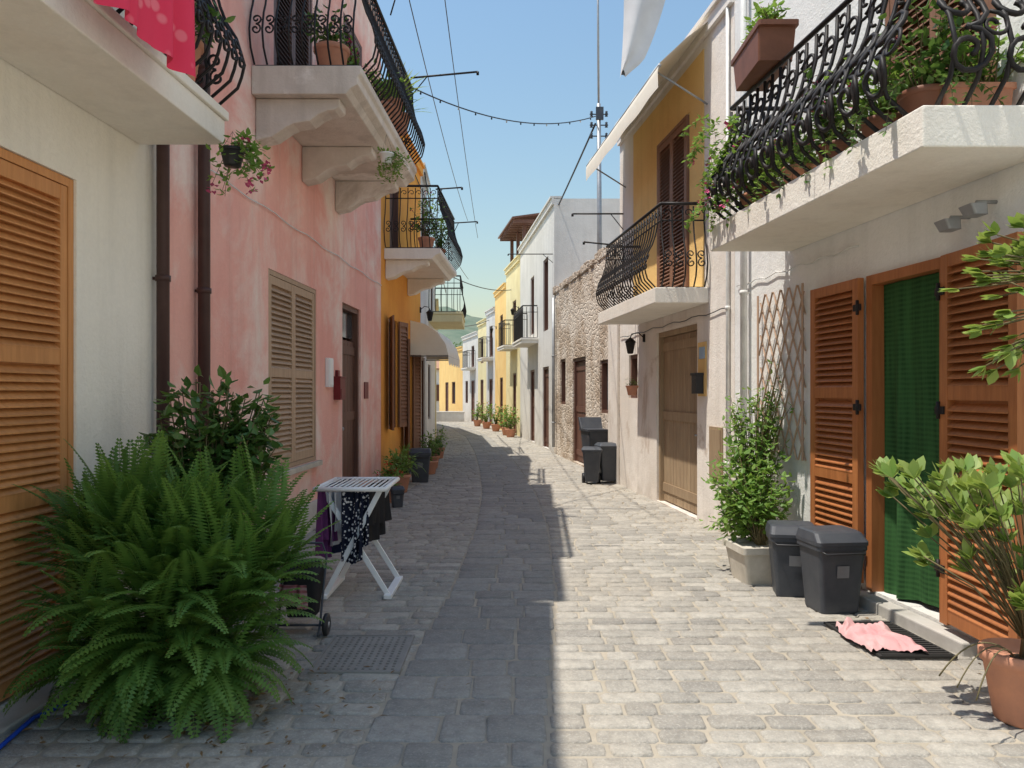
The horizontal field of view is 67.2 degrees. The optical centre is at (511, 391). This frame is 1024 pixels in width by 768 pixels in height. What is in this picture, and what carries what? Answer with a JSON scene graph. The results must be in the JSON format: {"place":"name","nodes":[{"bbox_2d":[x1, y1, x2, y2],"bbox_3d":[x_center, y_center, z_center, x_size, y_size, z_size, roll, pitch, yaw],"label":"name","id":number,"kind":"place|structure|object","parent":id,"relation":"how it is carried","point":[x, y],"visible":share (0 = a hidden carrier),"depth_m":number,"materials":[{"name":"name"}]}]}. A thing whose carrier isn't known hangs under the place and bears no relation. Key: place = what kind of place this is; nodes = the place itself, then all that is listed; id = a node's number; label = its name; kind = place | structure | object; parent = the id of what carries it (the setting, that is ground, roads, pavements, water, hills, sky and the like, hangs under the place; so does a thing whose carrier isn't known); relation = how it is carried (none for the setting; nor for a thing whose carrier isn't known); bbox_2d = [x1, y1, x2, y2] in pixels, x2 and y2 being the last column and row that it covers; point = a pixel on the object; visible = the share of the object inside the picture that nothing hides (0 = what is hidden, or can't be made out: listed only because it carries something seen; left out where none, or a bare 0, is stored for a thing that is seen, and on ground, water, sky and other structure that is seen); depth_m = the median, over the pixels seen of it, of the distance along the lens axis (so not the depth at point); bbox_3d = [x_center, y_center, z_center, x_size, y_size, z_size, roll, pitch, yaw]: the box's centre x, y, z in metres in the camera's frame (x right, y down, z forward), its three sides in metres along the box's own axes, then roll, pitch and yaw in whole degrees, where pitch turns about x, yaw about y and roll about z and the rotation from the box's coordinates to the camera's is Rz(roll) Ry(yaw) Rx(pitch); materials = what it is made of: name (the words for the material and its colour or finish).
{"place":"outdoors","nodes":[
{"label":"outdoors","id":0,"kind":"place"},
{"bbox_2d":[438,306,483,346],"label":"hill","id":1,"kind":"structure","parent":0,"point":[455,335],"depth_m":255.53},
{"bbox_2d":[0,421,1023,767],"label":"road","id":2,"kind":"structure","parent":0,"point":[552,609],"depth_m":4.39,"materials":[{"name":"stone"}]},
{"bbox_2d":[0,691,97,749],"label":"garden hose","id":3,"kind":"object","parent":2,"relation":"on","point":[15,733],"visible":0.37,"depth_m":3.59,"materials":[{"name":"blue rubber"}]},
{"bbox_2d":[0,430,340,743],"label":"potted fern","id":4,"kind":"object","parent":2,"relation":"on","point":[160,539],"visible":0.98,"depth_m":3.72,"materials":[{"name":"plant"}]},
{"bbox_2d":[139,365,291,636],"bbox_3d":[-1.779,0.715,4.586,0.935,1.750,0.660,0,0,0],"label":"potted shrub","id":5,"kind":"object","parent":2,"relation":"on","point":[224,439],"visible":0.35,"depth_m":4.53,"materials":[{"name":"green plant"}]},
{"bbox_2d":[269,542,330,636],"bbox_3d":[-1.380,1.299,5.063,0.380,0.574,0.294,0,0,0],"label":"shopping trolley","id":6,"kind":"object","parent":2,"relation":"on","point":[313,589],"visible":0.56,"depth_m":5.01,"materials":[{"name":"black fabric"}]},
{"bbox_2d":[312,477,402,598],"bbox_3d":[-1.219,1.152,6.200,0.598,0.860,0.736,0,0,0],"label":"drying rack","id":7,"kind":"object","parent":2,"relation":"on","point":[362,513],"visible":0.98,"depth_m":5.92,"materials":[{"name":"white metal"}]},
{"bbox_2d":[307,635,414,674],"bbox_3d":[-0.890,1.583,4.660,0.520,0.022,0.660,0,0,0],"label":"drain cover","id":8,"kind":"object","parent":2,"relation":"on","point":[340,654],"visible":0.99,"depth_m":4.62,"materials":[{"name":"metal"}]},
{"bbox_2d":[373,458,405,502],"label":"potted plant","id":9,"kind":"object","parent":2,"relation":"on","point":[390,472],"visible":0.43,"depth_m":11.11,"materials":[{"name":"green plant"}]},
{"bbox_2d":[390,486,404,507],"bbox_3d":[-1.577,1.442,10.592,0.196,0.284,0.195,0,0,-17],"label":"waste bin","id":10,"kind":"object","parent":2,"relation":"on","point":[397,494],"visible":0.91,"depth_m":10.53,"materials":[{"name":"grey plastic"}]},
{"bbox_2d":[385,444,415,491],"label":"potted plant","id":11,"kind":"object","parent":2,"relation":"on","point":[404,481],"visible":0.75,"depth_m":12.14,"materials":[{"name":"green plant"}]},
{"bbox_2d":[409,448,430,482],"bbox_3d":[-1.619,1.292,13.586,0.392,0.584,0.384,0,0,-6],"label":"waste bin","id":12,"kind":"object","parent":2,"relation":"on","point":[422,459],"visible":0.86,"depth_m":13.46,"materials":[{"name":"black plastic"}]},
{"bbox_2d":[420,430,442,473],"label":"potted plant","id":13,"kind":"object","parent":2,"relation":"on","point":[432,466],"visible":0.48,"depth_m":14.81,"materials":[{"name":"green plant"}]},
{"bbox_2d":[436,411,464,421],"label":"wall","id":14,"kind":"structure","parent":2,"relation":"on","point":[449,416],"depth_m":41.00,"materials":[{"name":"white paint"}]},
{"bbox_2d":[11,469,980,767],"bbox_3d":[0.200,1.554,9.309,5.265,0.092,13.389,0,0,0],"label":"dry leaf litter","id":15,"kind":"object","parent":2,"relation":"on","point":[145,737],"visible":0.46,"depth_m":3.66,"materials":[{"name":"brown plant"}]},
{"bbox_2d":[488,404,503,431],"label":"potted plant","id":16,"kind":"object","parent":2,"relation":"on","point":[495,427],"visible":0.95,"depth_m":30.90,"materials":[{"name":"green plant"}]},
{"bbox_2d":[500,407,519,436],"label":"potted plant","id":17,"kind":"object","parent":2,"relation":"on","point":[510,431],"visible":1,"depth_m":26.91,"materials":[{"name":"green plant"}]},
{"bbox_2d":[581,446,601,482],"bbox_3d":[1.381,1.268,13.311,0.357,0.643,0.419,0,0,6],"label":"wheeled bin","id":18,"kind":"object","parent":2,"relation":"on","point":[591,458],"visible":0.99,"depth_m":13.15,"materials":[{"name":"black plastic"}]},
{"bbox_2d":[578,417,607,446],"bbox_3d":[1.583,1.034,14.338,0.551,1.112,0.666,0,0,-11],"label":"wheeled bin","id":19,"kind":"object","parent":2,"relation":"on","point":[593,431],"visible":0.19,"depth_m":14.25,"materials":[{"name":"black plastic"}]},
{"bbox_2d":[590,0,607,250],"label":"utility pole","id":20,"kind":"object","parent":2,"relation":"on","point":[599,114],"visible":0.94,"depth_m":15.47,"materials":[{"name":"metal"}]},
{"bbox_2d":[390,76,595,125],"bbox_3d":[0.031,-4.833,12.802,0.027,1.452,6.332,0,0,31],"label":"string light","id":21,"kind":"object","parent":20,"relation":"hanging from","point":[421,92],"visible":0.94,"depth_m":12.30,"materials":[{"name":"black plastic"}]},
{"bbox_2d":[594,442,616,480],"bbox_3d":[1.670,1.239,13.458,0.391,0.703,0.448,0,0,-7],"label":"wheeled bin","id":22,"kind":"object","parent":2,"relation":"on","point":[607,471],"visible":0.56,"depth_m":13.28,"materials":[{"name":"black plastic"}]},
{"bbox_2d":[699,359,795,584],"bbox_3d":[2.085,0.638,6.894,0.900,1.895,1.309,0,0,0],"label":"potted plant","id":23,"kind":"object","parent":2,"relation":"on","point":[755,504],"visible":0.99,"depth_m":6.69,"materials":[{"name":"green plant"}]},
{"bbox_2d":[765,520,814,597],"bbox_3d":[2.197,1.309,6.037,0.371,0.551,0.363,0,0,11],"label":"waste bin","id":24,"kind":"object","parent":2,"relation":"on","point":[785,564],"visible":0.64,"depth_m":5.93,"materials":[{"name":"grey plastic"}]},
{"bbox_2d":[796,525,867,613],"bbox_3d":[2.332,1.292,5.606,0.392,0.584,0.384,0,0,-7],"label":"waste bin","id":25,"kind":"object","parent":2,"relation":"on","point":[832,558],"visible":1,"depth_m":5.48,"materials":[{"name":"grey plastic"}]},
{"bbox_2d":[824,621,957,657],"bbox_3d":[2.380,1.568,4.900,0.520,0.020,0.680,0,0,0],"label":"door mat","id":26,"kind":"object","parent":2,"relation":"on","point":[934,650],"depth_m":4.66,"materials":[{"name":"rubber"}]},
{"bbox_2d":[836,617,927,652],"bbox_3d":[2.294,1.519,4.854,0.368,0.071,0.574,0,0,0],"label":"towel","id":27,"kind":"object","parent":26,"relation":"on","point":[879,635],"visible":1,"depth_m":4.77,"materials":[{"name":"pink fabric"}]},
{"bbox_2d":[868,449,1023,728],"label":"potted tree","id":28,"kind":"object","parent":2,"relation":"on","point":[954,501],"visible":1,"depth_m":3.69,"materials":[{"name":"green plant"}]},
{"bbox_2d":[939,212,1023,384],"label":"potted tree","id":29,"kind":"object","parent":2,"relation":"on","point":[1001,255],"visible":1,"depth_m":3.31,"materials":[{"name":"green plant"}]},
{"bbox_2d":[377,0,712,317],"label":"sky","id":30,"kind":"structure","parent":0,"point":[535,61],"materials":[{"name":"blue"}]},
{"label":"ground","id":31,"kind":"structure","parent":0,"visible":0},
{"bbox_2d":[0,0,245,737],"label":"house","id":32,"kind":"structure","parent":31,"relation":"on","point":[98,103],"depth_m":4.20,"materials":[{"name":"beige paint"}]},
{"bbox_2d":[0,147,73,701],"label":"door","id":33,"kind":"structure","parent":32,"relation":"in","point":[37,202],"depth_m":4.02,"materials":[{"name":"brown wood"}]},
{"bbox_2d":[94,0,195,79],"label":"draped towel","id":34,"kind":"object","parent":32,"relation":"hanging from","point":[167,27],"visible":1,"depth_m":3.77,"materials":[{"name":"red fabric"}]},
{"bbox_2d":[152,145,170,433],"bbox_3d":[-2.376,-2.025,5.220,0.115,7.150,0.100,0,0,0],"label":"downpipe","id":35,"kind":"object","parent":32,"relation":"attached to","point":[162,278],"visible":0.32,"depth_m":5.18,"materials":[{"name":"brown metal"}]},
{"bbox_2d":[163,1,235,81],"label":"potted plant","id":36,"kind":"object","parent":32,"relation":"on","point":[199,51],"visible":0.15,"depth_m":4.60,"materials":[{"name":"green plant"}]},
{"bbox_2d":[170,0,424,540],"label":"house","id":37,"kind":"structure","parent":31,"relation":"on","point":[291,309],"depth_m":7.95,"materials":[{"name":"pink paint"}]},
{"bbox_2d":[195,17,211,450],"bbox_3d":[-2.345,-2.175,5.861,0.108,7.450,0.105,0,0,42],"label":"downpipe","id":38,"kind":"object","parent":37,"relation":"attached to","point":[203,290],"visible":0.39,"depth_m":5.82,"materials":[{"name":"brown metal"}]},
{"bbox_2d":[206,128,274,194],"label":"hanging plant","id":39,"kind":"object","parent":37,"relation":"hanging from","point":[234,154],"visible":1,"depth_m":4.80,"materials":[{"name":"green plant"}]},
{"bbox_2d":[274,0,311,64],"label":"door","id":40,"kind":"structure","parent":37,"relation":"in","point":[282,38],"depth_m":8.24,"materials":[{"name":"brown wood"}]},
{"bbox_2d":[267,269,322,478],"bbox_3d":[-2.334,-0.169,8.251,0.130,2.057,1.723,0,0,2],"label":"window","id":41,"kind":"structure","parent":37,"relation":"in","point":[291,303],"depth_m":8.22,"materials":[{"name":"beige paint"}]},
{"bbox_2d":[210,169,381,285],"bbox_3d":[-2.271,-1.750,9.300,0.011,0.041,6.805,0,0,2],"label":"wall cable","id":42,"kind":"object","parent":37,"relation":"attached to","point":[289,224],"depth_m":7.91,"materials":[{"name":"white plastic"}]},
{"bbox_2d":[302,4,349,64],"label":"potted plant","id":43,"kind":"object","parent":37,"relation":"on","point":[322,51],"visible":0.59,"depth_m":7.25,"materials":[{"name":"green plant"}]},
{"bbox_2d":[325,358,333,386],"bbox_3d":[-2.253,-0.240,9.520,0.055,0.360,0.202,0,0,2],"label":"meter box","id":44,"kind":"object","parent":37,"relation":"attached to","point":[329,372],"visible":1,"depth_m":9.44,"materials":[{"name":"white plastic"}]},
{"bbox_2d":[334,370,345,399],"bbox_3d":[-2.218,-0.090,9.925,0.097,0.380,0.273,0,0,2],"label":"letter box","id":45,"kind":"object","parent":37,"relation":"attached to","point":[339,387],"visible":0.92,"depth_m":9.80,"materials":[{"name":"red paint"}]},
{"bbox_2d":[342,303,358,476],"bbox_3d":[-2.319,0.162,10.775,0.141,2.717,1.048,0,0,2],"label":"door","id":46,"kind":"structure","parent":37,"relation":"in","point":[350,316],"depth_m":11.04,"materials":[{"name":"brown wood"}]},
{"bbox_2d":[343,12,361,65],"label":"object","id":47,"kind":"structure","parent":37,"relation":"in","point":[357,43],"depth_m":10.94,"materials":[{"name":"green plant"}]},
{"bbox_2d":[342,35,365,70],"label":"potted plant","id":48,"kind":"object","parent":37,"relation":"on","point":[352,61],"visible":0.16,"depth_m":7.86,"materials":[{"name":"green plant"}]},
{"bbox_2d":[364,58,404,117],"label":"potted plant","id":49,"kind":"object","parent":37,"relation":"on","point":[383,94],"visible":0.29,"depth_m":8.75,"materials":[{"name":"green plant"}]},
{"bbox_2d":[375,134,411,183],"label":"hanging plant","id":50,"kind":"object","parent":37,"relation":"hanging from","point":[387,157],"visible":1,"depth_m":8.07,"materials":[{"name":"green plant"}]},
{"bbox_2d":[370,56,424,125],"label":"potted plant","id":51,"kind":"object","parent":37,"relation":"on","point":[395,105],"visible":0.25,"depth_m":9.50,"materials":[{"name":"green plant"}]},
{"bbox_2d":[409,0,467,220],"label":"overhead cable","id":52,"kind":"object","parent":37,"relation":"attached to","point":[433,98],"visible":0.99,"depth_m":14.09,"materials":[{"name":"black plastic"}]},
{"bbox_2d":[410,71,478,94],"bbox_3d":[-0.884,-4.038,10.100,0.903,0.346,0.040,0,0,0],"label":"clothes line bracket","id":53,"kind":"object","parent":37,"relation":"attached to","point":[448,74],"visible":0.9,"depth_m":10.09,"materials":[{"name":"black metal"}]},
{"bbox_2d":[444,0,477,237],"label":"overhead cable","id":54,"kind":"object","parent":37,"relation":"attached to","point":[458,105],"visible":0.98,"depth_m":15.12,"materials":[{"name":"black plastic"}]},
{"bbox_2d":[381,94,462,475],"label":"house","id":55,"kind":"structure","parent":31,"relation":"on","point":[411,269],"depth_m":14.21,"materials":[{"name":"orange paint"}]},
{"bbox_2d":[389,319,394,428],"bbox_3d":[-2.218,-0.324,13.800,0.110,1.947,0.798,0,0,2],"label":"window","id":56,"kind":"structure","parent":55,"relation":"in","point":[389,319],"depth_m":14.10,"materials":[{"name":"brown wood"}]},
{"bbox_2d":[390,192,397,246],"bbox_3d":[-2.211,-3.523,14.000,0.110,2.147,0.998,0,0,2],"label":"door","id":57,"kind":"structure","parent":55,"relation":"in","point":[395,204],"depth_m":14.44,"materials":[{"name":"brown wood"}]},
{"bbox_2d":[409,191,444,246],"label":"potted plant","id":58,"kind":"object","parent":55,"relation":"on","point":[425,238],"visible":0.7,"depth_m":13.49,"materials":[{"name":"green plant"}]},
{"bbox_2d":[410,320,459,367],"bbox_3d":[-1.638,-0.995,16.700,0.785,0.910,2.229,0,0,2],"label":"awning","id":59,"kind":"object","parent":55,"relation":"attached to","point":[429,343],"visible":0.99,"depth_m":15.60,"materials":[{"name":"beige fabric"}]},
{"bbox_2d":[430,216,452,252],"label":"potted plant","id":60,"kind":"object","parent":55,"relation":"on","point":[440,237],"visible":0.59,"depth_m":14.52,"materials":[{"name":"green plant"}]},
{"bbox_2d":[420,163,430,447],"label":"house","id":61,"kind":"structure","parent":31,"relation":"on","point":[423,303],"depth_m":18.14,"materials":[{"name":"grey paint"}]},
{"bbox_2d":[427,275,466,446],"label":"house","id":62,"kind":"structure","parent":31,"relation":"on","point":[446,319],"depth_m":20.19,"materials":[{"name":"white paint"}]},
{"bbox_2d":[439,346,462,410],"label":"house","id":63,"kind":"structure","parent":31,"relation":"on","point":[450,387],"depth_m":46.08,"materials":[{"name":"paint"}]},
{"bbox_2d":[461,331,477,422],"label":"house","id":64,"kind":"structure","parent":31,"relation":"on","point":[469,368],"depth_m":40.50,"materials":[{"name":"grey paint"}]},
{"bbox_2d":[476,318,485,424],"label":"house","id":65,"kind":"structure","parent":31,"relation":"on","point":[481,373],"depth_m":37.38,"materials":[{"name":"yellow paint"}]},
{"bbox_2d":[477,307,494,426],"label":"house","id":66,"kind":"structure","parent":31,"relation":"on","point":[489,359],"depth_m":35.27,"materials":[{"name":"grey paint"}]},
{"bbox_2d":[493,282,505,429],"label":"house","id":67,"kind":"structure","parent":31,"relation":"on","point":[500,356],"depth_m":32.50,"materials":[{"name":"paint"}]},
{"bbox_2d":[497,213,538,436],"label":"house","id":68,"kind":"structure","parent":31,"relation":"on","point":[516,228],"depth_m":28.93,"materials":[{"name":"yellow paint"}]},
{"bbox_2d":[512,196,619,452],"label":"house","id":69,"kind":"structure","parent":31,"relation":"on","point":[559,233],"depth_m":21.74,"materials":[{"name":"grey paint"}]},
{"bbox_2d":[531,369,534,440],"bbox_3d":[0.727,0.426,24.101,0.119,2.247,1.012,0,0,-6],"label":"door","id":70,"kind":"structure","parent":69,"relation":"in","point":[532,371],"depth_m":24.46,"materials":[{"name":"brown wood"}]},
{"bbox_2d":[544,259,547,330],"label":"door","id":71,"kind":"structure","parent":69,"relation":"in","point":[546,261],"depth_m":21.74,"materials":[{"name":"brown wood"}]},
{"bbox_2d":[544,366,548,446],"bbox_3d":[1.024,0.426,21.351,0.119,2.247,1.112,0,0,-6],"label":"door","id":72,"kind":"structure","parent":69,"relation":"in","point":[546,369],"depth_m":21.76,"materials":[{"name":"brown wood"}]},
{"bbox_2d":[553,239,619,483],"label":"house","id":73,"kind":"structure","parent":31,"relation":"on","point":[587,365],"depth_m":16.33,"materials":[{"name":"stone"}]},
{"bbox_2d":[552,298,555,446],"bbox_3d":[1.061,-0.500,19.604,0.105,3.800,0.096,0,0,-36],"label":"downpipe","id":74,"kind":"object","parent":73,"relation":"attached to","point":[553,372],"visible":1,"depth_m":19.57,"materials":[{"name":"metal"}]},
{"bbox_2d":[562,359,565,403],"bbox_3d":[1.308,-0.248,18.650,0.089,1.097,0.709,0,0,-6],"label":"window","id":75,"kind":"structure","parent":73,"relation":"in","point":[563,360],"depth_m":18.94,"materials":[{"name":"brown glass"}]},
{"bbox_2d":[574,356,585,462],"bbox_3d":[1.543,0.402,16.701,0.119,2.297,1.415,0,0,-6],"label":"door","id":76,"kind":"structure","parent":73,"relation":"in","point":[579,363],"depth_m":17.07,"materials":[{"name":"brown wood"}]},
{"bbox_2d":[602,360,607,413],"bbox_3d":[1.809,-0.099,14.301,0.109,0.997,0.809,0,0,-6],"label":"window","id":77,"kind":"structure","parent":73,"relation":"in","point":[605,362],"depth_m":14.64,"materials":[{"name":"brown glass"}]},
{"bbox_2d":[596,0,734,536],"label":"house","id":78,"kind":"structure","parent":31,"relation":"on","point":[671,267],"depth_m":10.11,"materials":[{"name":"white paint"}]},
{"bbox_2d":[631,354,637,397],"bbox_3d":[2.029,-0.248,12.351,0.109,0.697,0.507,0,0,-6],"label":"window","id":79,"kind":"structure","parent":78,"relation":"in","point":[634,358],"depth_m":12.54,"materials":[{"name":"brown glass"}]},
{"bbox_2d":[625,332,644,353],"bbox_3d":[1.876,-0.744,11.700,0.336,0.327,0.156,0,0,0],"label":"wall lantern","id":80,"kind":"object","parent":78,"relation":"attached to","point":[630,342],"depth_m":11.67,"materials":[{"name":"black metal"}]},
{"bbox_2d":[586,23,707,187],"bbox_3d":[1.788,-3.861,10.951,0.637,0.939,4.094,0,0,-6],"label":"awning","id":81,"kind":"object","parent":78,"relation":"attached to","point":[662,69],"visible":0.98,"depth_m":9.90,"materials":[{"name":"beige fabric"}]},
{"bbox_2d":[657,114,688,286],"bbox_3d":[2.161,-2.369,10.325,0.065,2.257,1.259,0,0,-6],"label":"door","id":82,"kind":"structure","parent":78,"relation":"in","point":[672,175],"depth_m":10.26,"materials":[{"name":"brown paint"}]},
{"bbox_2d":[659,324,696,513],"bbox_3d":[2.263,0.356,10.275,0.132,2.407,1.667,0,0,-6],"label":"door","id":83,"kind":"structure","parent":78,"relation":"in","point":[677,347],"depth_m":10.40,"materials":[{"name":"wood"}]},
{"bbox_2d":[690,373,703,393],"bbox_3d":[2.228,-0.105,9.280,0.102,0.250,0.192,0,0,-6],"label":"letter box","id":84,"kind":"object","parent":78,"relation":"attached to","point":[697,383],"visible":1,"depth_m":9.20,"materials":[{"name":"black plastic"}]},
{"bbox_2d":[709,426,722,479],"bbox_3d":[2.329,0.700,8.809,0.025,0.600,0.384,0,0,-6],"label":"meter door","id":85,"kind":"structure","parent":78,"relation":"in","point":[715,434],"depth_m":8.78,"materials":[{"name":"beige metal"}]},
{"bbox_2d":[725,7,730,514],"bbox_3d":[2.359,-1.400,8.420,0.055,5.600,0.056,0,0,0],"label":"downpipe","id":86,"kind":"object","parent":78,"relation":"attached to","point":[727,307],"visible":0.56,"depth_m":8.40,"materials":[{"name":"white plastic"}]},
{"bbox_2d":[706,0,1023,657],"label":"house","id":87,"kind":"structure","parent":31,"relation":"on","point":[893,352],"depth_m":5.33,"materials":[{"name":"grey paint"}]},
{"bbox_2d":[680,114,751,232],"bbox_3d":[1.823,-1.951,6.810,0.751,1.057,0.745,0,0,43],"label":"trailing vine","id":88,"kind":"object","parent":87,"relation":"on","point":[714,156],"visible":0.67,"depth_m":6.79,"materials":[{"name":"green plant"}]},
{"bbox_2d":[707,134,780,231],"bbox_3d":[2.144,-1.854,6.745,0.830,0.896,0.818,0,0,0],"label":"potted plant","id":89,"kind":"object","parent":87,"relation":"on","point":[745,194],"visible":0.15,"depth_m":6.75,"materials":[{"name":"green plant"}]},
{"bbox_2d":[739,0,750,514],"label":"downpipe","id":90,"kind":"object","parent":87,"relation":"attached to","point":[744,292],"visible":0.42,"depth_m":7.87,"materials":[{"name":"white plastic"}]},
{"bbox_2d":[722,130,796,227],"bbox_3d":[2.163,-1.833,6.390,0.780,0.885,0.740,0,0,0],"label":"potted plant","id":91,"kind":"object","parent":87,"relation":"on","point":[768,181],"visible":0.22,"depth_m":6.42,"materials":[{"name":"green plant"}]},
{"bbox_2d":[731,0,798,90],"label":"potted plant","id":92,"kind":"object","parent":87,"relation":"on","point":[766,47],"visible":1,"depth_m":5.93,"materials":[{"name":"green plant"}]},
{"bbox_2d":[757,283,805,460],"bbox_3d":[2.496,-0.175,7.171,0.045,1.558,0.928,0,0,-6],"label":"trellis","id":93,"kind":"object","parent":87,"relation":"attached to","point":[801,378],"visible":0.83,"depth_m":7.05,"materials":[{"name":"brown wood"}]},
{"bbox_2d":[743,109,822,213],"bbox_3d":[2.199,-1.765,5.986,0.805,0.743,0.726,0,0,27],"label":"potted plant","id":94,"kind":"object","parent":87,"relation":"on","point":[809,164],"visible":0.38,"depth_m":5.88,"materials":[{"name":"green plant"}]},
{"bbox_2d":[775,67,868,198],"bbox_3d":[2.259,-1.832,5.417,0.716,0.883,0.839,0,0,0],"label":"potted plant","id":95,"kind":"object","parent":87,"relation":"on","point":[841,145],"visible":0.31,"depth_m":5.36,"materials":[{"name":"green plant"}]},
{"bbox_2d":[819,36,918,175],"bbox_3d":[2.397,-1.812,4.906,0.738,0.838,0.718,0,0,-29],"label":"potted plant","id":96,"kind":"object","parent":87,"relation":"on","point":[875,119],"visible":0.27,"depth_m":4.86,"materials":[{"name":"green plant"}]},
{"bbox_2d":[810,232,1023,640],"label":"door","id":97,"kind":"structure","parent":87,"relation":"in","point":[922,398],"depth_m":5.39,"materials":[{"name":"brown wood"}]},
{"bbox_2d":[844,0,1006,154],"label":"potted plant","id":98,"kind":"object","parent":87,"relation":"on","point":[910,94],"visible":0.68,"depth_m":4.34,"materials":[{"name":"green plant"}]},
{"bbox_2d":[885,0,996,112],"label":"door","id":99,"kind":"structure","parent":87,"relation":"in","point":[929,24],"depth_m":5.23,"materials":[{"name":"paint"}]},
{"bbox_2d":[934,216,970,232],"bbox_3d":[2.712,-1.035,4.720,0.190,0.090,0.140,0,0,0],"label":"flood light","id":100,"kind":"object","parent":87,"relation":"attached to","point":[950,224],"visible":0.94,"depth_m":4.69,"materials":[{"name":"metal"}]},
{"bbox_2d":[909,16,1023,104],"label":"potted plant","id":101,"kind":"object","parent":87,"relation":"on","point":[988,82],"visible":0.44,"depth_m":4.31,"materials":[{"name":"green plant"}]},
{"bbox_2d":[958,200,997,217],"bbox_3d":[2.736,-1.075,4.500,0.190,0.090,0.140,0,0,0],"label":"flood light","id":102,"kind":"object","parent":87,"relation":"attached to","point":[977,208],"visible":1,"depth_m":4.47,"materials":[{"name":"metal"}]},
{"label":"overhead cable","id":103,"kind":"object","parent":87,"relation":"attached to","visible":0},
{"bbox_2d":[620,0,664,76],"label":"hanging cloth","id":104,"kind":"object","parent":103,"relation":"hanging from","point":[641,20],"visible":1,"depth_m":5.00,"materials":[{"name":"white fabric"}]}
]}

